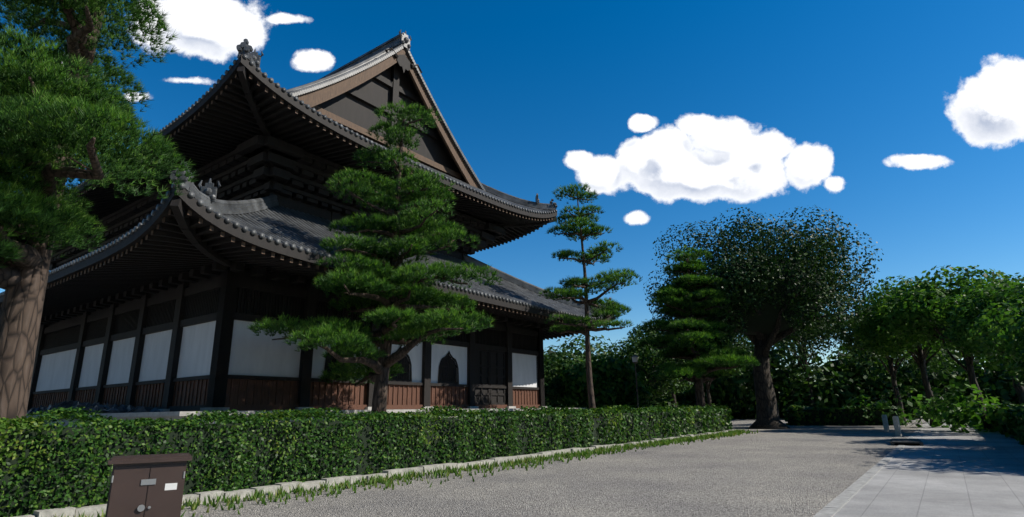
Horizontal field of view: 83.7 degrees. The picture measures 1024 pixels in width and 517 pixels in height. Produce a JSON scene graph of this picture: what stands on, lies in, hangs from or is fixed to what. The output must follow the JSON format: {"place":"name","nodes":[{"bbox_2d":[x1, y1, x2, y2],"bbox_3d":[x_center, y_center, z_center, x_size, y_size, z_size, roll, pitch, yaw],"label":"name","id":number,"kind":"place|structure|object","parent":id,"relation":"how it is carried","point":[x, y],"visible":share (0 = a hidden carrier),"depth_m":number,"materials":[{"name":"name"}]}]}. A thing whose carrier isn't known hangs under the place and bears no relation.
{"place":"outdoors","nodes":[
{"label":"outdoors","id":0,"kind":"place"},
{"bbox_2d":[0,0,1023,381],"label":"sky","id":1,"kind":"structure","parent":0,"point":[903,120],"materials":[{"name":"blue"}]},
{"bbox_2d":[180,418,925,516],"bbox_3d":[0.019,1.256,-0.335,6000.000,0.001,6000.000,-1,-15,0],"label":"ground","id":2,"kind":"structure","parent":0,"point":[802,471],"depth_m":10.12,"materials":[{"name":"grey gravel"}]},
{"bbox_2d":[27,400,159,419],"bbox_3d":[-16.675,5.704,21.572,12.139,0.732,1.650,-12,-18,35],"label":"shrub","id":3,"kind":"object","parent":2,"relation":"on","point":[106,408],"visible":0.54,"depth_m":19.15,"materials":[{"name":"green plant"}]},
{"bbox_2d":[0,0,197,424],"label":"pine tree","id":4,"kind":"object","parent":2,"relation":"on","point":[100,113],"depth_m":9.09,"materials":[{"name":"green plant"}]},
{"bbox_2d":[105,453,192,516],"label":"utility cabinet","id":5,"kind":"object","parent":2,"relation":"on","point":[151,485],"visible":1,"depth_m":5.38,"materials":[{"name":"metal"}]},
{"bbox_2d":[0,47,615,427],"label":"temple hall","id":6,"kind":"structure","parent":2,"relation":"on","point":[160,320],"depth_m":22.84,"materials":[{"name":"brown wood"}]},
{"bbox_2d":[0,182,604,319],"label":"lower roof tiles","id":7,"kind":"object","parent":6,"relation":"on","point":[294,229],"visible":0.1,"depth_m":22.12,"materials":[{"name":"grey tile"}]},
{"bbox_2d":[0,182,612,323],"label":"temple lower roof eaves","id":8,"kind":"object","parent":6,"relation":"attached to","point":[239,234],"visible":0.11,"depth_m":16.22,"materials":[{"name":"grey tile"}]},
{"bbox_2d":[65,54,556,247],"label":"rafters","id":9,"kind":"object","parent":6,"relation":"attached to","point":[279,93],"visible":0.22,"depth_m":21.24,"materials":[{"name":"brown wood"}]},
{"bbox_2d":[68,54,556,213],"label":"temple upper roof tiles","id":10,"kind":"object","parent":6,"relation":"on","point":[485,193],"visible":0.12,"depth_m":24.08,"materials":[{"name":"grey tile"}]},
{"bbox_2d":[170,161,613,310],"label":"temple roof ridges","id":11,"kind":"object","parent":6,"relation":"attached to","point":[207,194],"visible":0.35,"depth_m":19.47,"materials":[{"name":"grey tile"}]},
{"bbox_2d":[236,30,556,209],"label":"temple roof ridges","id":12,"kind":"object","parent":6,"relation":"on","point":[377,54],"visible":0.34,"depth_m":30.63,"materials":[{"name":"tile"}]},
{"bbox_2d":[0,405,732,516],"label":"hedge","id":13,"kind":"object","parent":2,"relation":"on","point":[85,420],"depth_m":10.36,"materials":[{"name":"green plant"}]},
{"bbox_2d":[14,429,735,516],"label":"hedge kerb stones","id":14,"kind":"object","parent":2,"relation":"on","point":[69,511],"visible":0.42,"depth_m":10.15,"materials":[{"name":"grey stone"}]},
{"bbox_2d":[247,100,503,414],"bbox_3d":[-4.114,0.397,19.193,7.764,12.483,7.525,-1,-15,0],"label":"pine tree","id":15,"kind":"object","parent":2,"relation":"on","point":[410,321],"depth_m":18.59,"materials":[{"name":"green plant"}]},
{"bbox_2d":[41,429,757,516],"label":"kerb grass","id":16,"kind":"structure","parent":2,"relation":"on","point":[447,471],"depth_m":11.94,"materials":[{"name":"green plant"}]},
{"bbox_2d":[543,345,591,407],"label":"bush","id":17,"kind":"object","parent":2,"relation":"on","point":[557,364],"depth_m":41.79,"materials":[{"name":"green plant"}]},
{"bbox_2d":[537,182,642,408],"bbox_3d":[3.650,2.311,27.096,4.911,12.637,4.337,-1,-15,0],"label":"pine tree","id":18,"kind":"object","parent":2,"relation":"on","point":[568,289],"depth_m":27.26,"materials":[{"name":"green plant"}]},
{"bbox_2d":[558,354,629,407],"bbox_3d":[5.851,9.615,40.714,5.184,5.457,5.586,-1,-15,0],"label":"bush","id":19,"kind":"object","parent":2,"relation":"on","point":[575,388],"depth_m":39.50,"materials":[{"name":"green plant"}]},
{"bbox_2d":[588,358,652,408],"bbox_3d":[7.547,9.801,41.001,4.922,5.197,4.816,-1,-15,0],"label":"bush","id":20,"kind":"object","parent":2,"relation":"on","point":[629,395],"depth_m":39.89,"materials":[{"name":"green plant"}]},
{"bbox_2d":[632,355,638,410],"bbox_3d":[7.932,8.480,36.197,0.456,4.660,0.480,-1,-15,0],"label":"lamp post","id":21,"kind":"object","parent":2,"relation":"on","point":[635,359],"visible":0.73,"depth_m":36.48,"materials":[{"name":"grey metal"}]},
{"bbox_2d":[591,337,693,404],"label":"tree","id":22,"kind":"object","parent":2,"relation":"on","point":[675,383],"depth_m":46.36,"materials":[{"name":"green plant"}]},
{"bbox_2d":[640,399,660,407],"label":"shrub leaves","id":23,"kind":"object","parent":2,"relation":"on","point":[654,402],"visible":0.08,"depth_m":44.03,"materials":[{"name":"green plant"}]},
{"bbox_2d":[620,317,689,406],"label":"tree","id":24,"kind":"object","parent":2,"relation":"on","point":[639,333],"depth_m":53.28,"materials":[{"name":"green plant"}]},
{"bbox_2d":[648,399,715,407],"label":"shrub leaves","id":25,"kind":"object","parent":2,"relation":"on","point":[665,403],"visible":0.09,"depth_m":48.61,"materials":[{"name":"green plant"}]},
{"bbox_2d":[672,401,714,406],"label":"shrub leaves","id":26,"kind":"object","parent":2,"relation":"on","point":[682,404],"visible":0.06,"depth_m":57.02,"materials":[{"name":"green plant"}]},
{"bbox_2d":[636,245,760,406],"bbox_3d":[10.760,4.500,33.001,6.870,11.260,6.379,-1,-15,0],"label":"dense pine tree","id":27,"kind":"object","parent":2,"relation":"on","point":[713,352],"depth_m":32.88,"materials":[{"name":"green plant"}]},
{"bbox_2d":[685,335,753,405],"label":"tree","id":28,"kind":"object","parent":2,"relation":"on","point":[739,371],"depth_m":56.85,"materials":[{"name":"green plant"}]},
{"bbox_2d":[643,207,883,428],"bbox_3d":[16.752,3.960,38.043,16.144,14.687,16.402,-1,-15,0],"label":"camphor tree","id":29,"kind":"object","parent":2,"relation":"on","point":[804,256],"depth_m":35.13,"materials":[{"name":"green plant"}]},
{"bbox_2d":[543,332,1023,418],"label":"tree","id":30,"kind":"object","parent":2,"relation":"on","point":[871,378],"depth_m":61.32,"materials":[{"name":"green plant"}]},
{"bbox_2d":[746,299,845,406],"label":"tree","id":31,"kind":"object","parent":2,"relation":"on","point":[792,344],"depth_m":61.61,"materials":[{"name":"green plant"}]},
{"bbox_2d":[781,402,816,416],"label":"shrub leaves","id":32,"kind":"object","parent":2,"relation":"on","point":[783,408],"visible":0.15,"depth_m":59.37,"materials":[{"name":"green plant"}]},
{"bbox_2d":[784,403,907,425],"bbox_3d":[23.005,10.981,39.978,7.594,1.663,1.675,-9,-17,29],"label":"hedge","id":33,"kind":"object","parent":2,"relation":"on","point":[791,408],"depth_m":39.67,"materials":[{"name":"green plant"}]},
{"bbox_2d":[813,422,928,516],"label":"path edge stones","id":34,"kind":"object","parent":2,"relation":"on","point":[836,504],"visible":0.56,"depth_m":9.44,"materials":[{"name":"grey stone"}]},
{"bbox_2d":[882,415,889,431],"bbox_3d":[19.154,8.445,29.302,0.180,0.840,0.180,9,-18,-33],"label":"bollard","id":35,"kind":"object","parent":2,"relation":"on","point":[885,423],"visible":1,"depth_m":29.24,"materials":[{"name":"stone"}]},
{"bbox_2d":[833,289,960,421],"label":"tree","id":36,"kind":"object","parent":2,"relation":"on","point":[851,339],"depth_m":44.33,"materials":[{"name":"green plant"}]},
{"bbox_2d":[892,416,901,435],"bbox_3d":[16.839,7.329,24.990,0.180,0.840,0.180,9,-18,-33],"label":"bollard","id":37,"kind":"object","parent":2,"relation":"on","point":[897,427],"visible":0.86,"depth_m":24.93,"materials":[{"name":"stone"}]},
{"bbox_2d":[842,385,958,427],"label":"shrub leaves","id":38,"kind":"object","parent":2,"relation":"on","point":[928,415],"visible":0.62,"depth_m":34.84,"materials":[{"name":"green plant"}]},
{"bbox_2d":[849,275,958,425],"bbox_3d":[26.893,5.953,37.536,8.473,10.276,8.083,-1,-15,0],"label":"tree","id":39,"kind":"object","parent":2,"relation":"on","point":[878,337],"depth_m":37.02,"materials":[{"name":"green plant"}]},
{"bbox_2d":[890,438,923,445],"bbox_3d":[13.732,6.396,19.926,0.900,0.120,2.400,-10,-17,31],"label":"bench","id":40,"kind":"object","parent":2,"relation":"on","point":[903,440],"visible":1,"depth_m":19.28,"materials":[{"name":"grey stone"}]},
{"bbox_2d":[858,390,971,421],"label":"shrub leaves","id":41,"kind":"object","parent":2,"relation":"on","point":[912,408],"visible":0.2,"depth_m":42.64,"materials":[{"name":"green plant"}]},
{"bbox_2d":[877,265,1018,429],"bbox_3d":[24.570,4.880,31.604,6.860,9.357,6.936,-1,-15,0],"label":"tree","id":42,"kind":"object","parent":2,"relation":"on","point":[910,308],"depth_m":31.71,"materials":[{"name":"green plant"}]},
{"bbox_2d":[930,382,1000,432],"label":"shrub leaves","id":43,"kind":"object","parent":2,"relation":"on","point":[971,410],"visible":0.95,"depth_m":28.17,"materials":[{"name":"green plant"}]},
{"bbox_2d":[929,273,1023,404],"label":"tree","id":44,"kind":"object","parent":2,"relation":"on","point":[975,305],"depth_m":27.19,"materials":[{"name":"green plant"}]},
{"bbox_2d":[965,283,1023,374],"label":"tree","id":45,"kind":"object","parent":2,"relation":"on","point":[984,347],"visible":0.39,"depth_m":21.71,"materials":[{"name":"green plant"}]},
{"bbox_2d":[981,299,1023,386],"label":"tree","id":46,"kind":"object","parent":2,"relation":"on","point":[1015,341],"visible":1,"depth_m":17.20,"materials":[{"name":"green plant"}]},
{"bbox_2d":[985,403,1023,444],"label":"hedge","id":47,"kind":"object","parent":2,"relation":"on","point":[1010,419],"visible":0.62,"depth_m":21.50,"materials":[{"name":"green plant"}]},
{"bbox_2d":[833,421,1023,516],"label":"path paving","id":48,"kind":"structure","parent":0,"point":[944,472],"depth_m":10.07,"materials":[{"name":"grey stone"}]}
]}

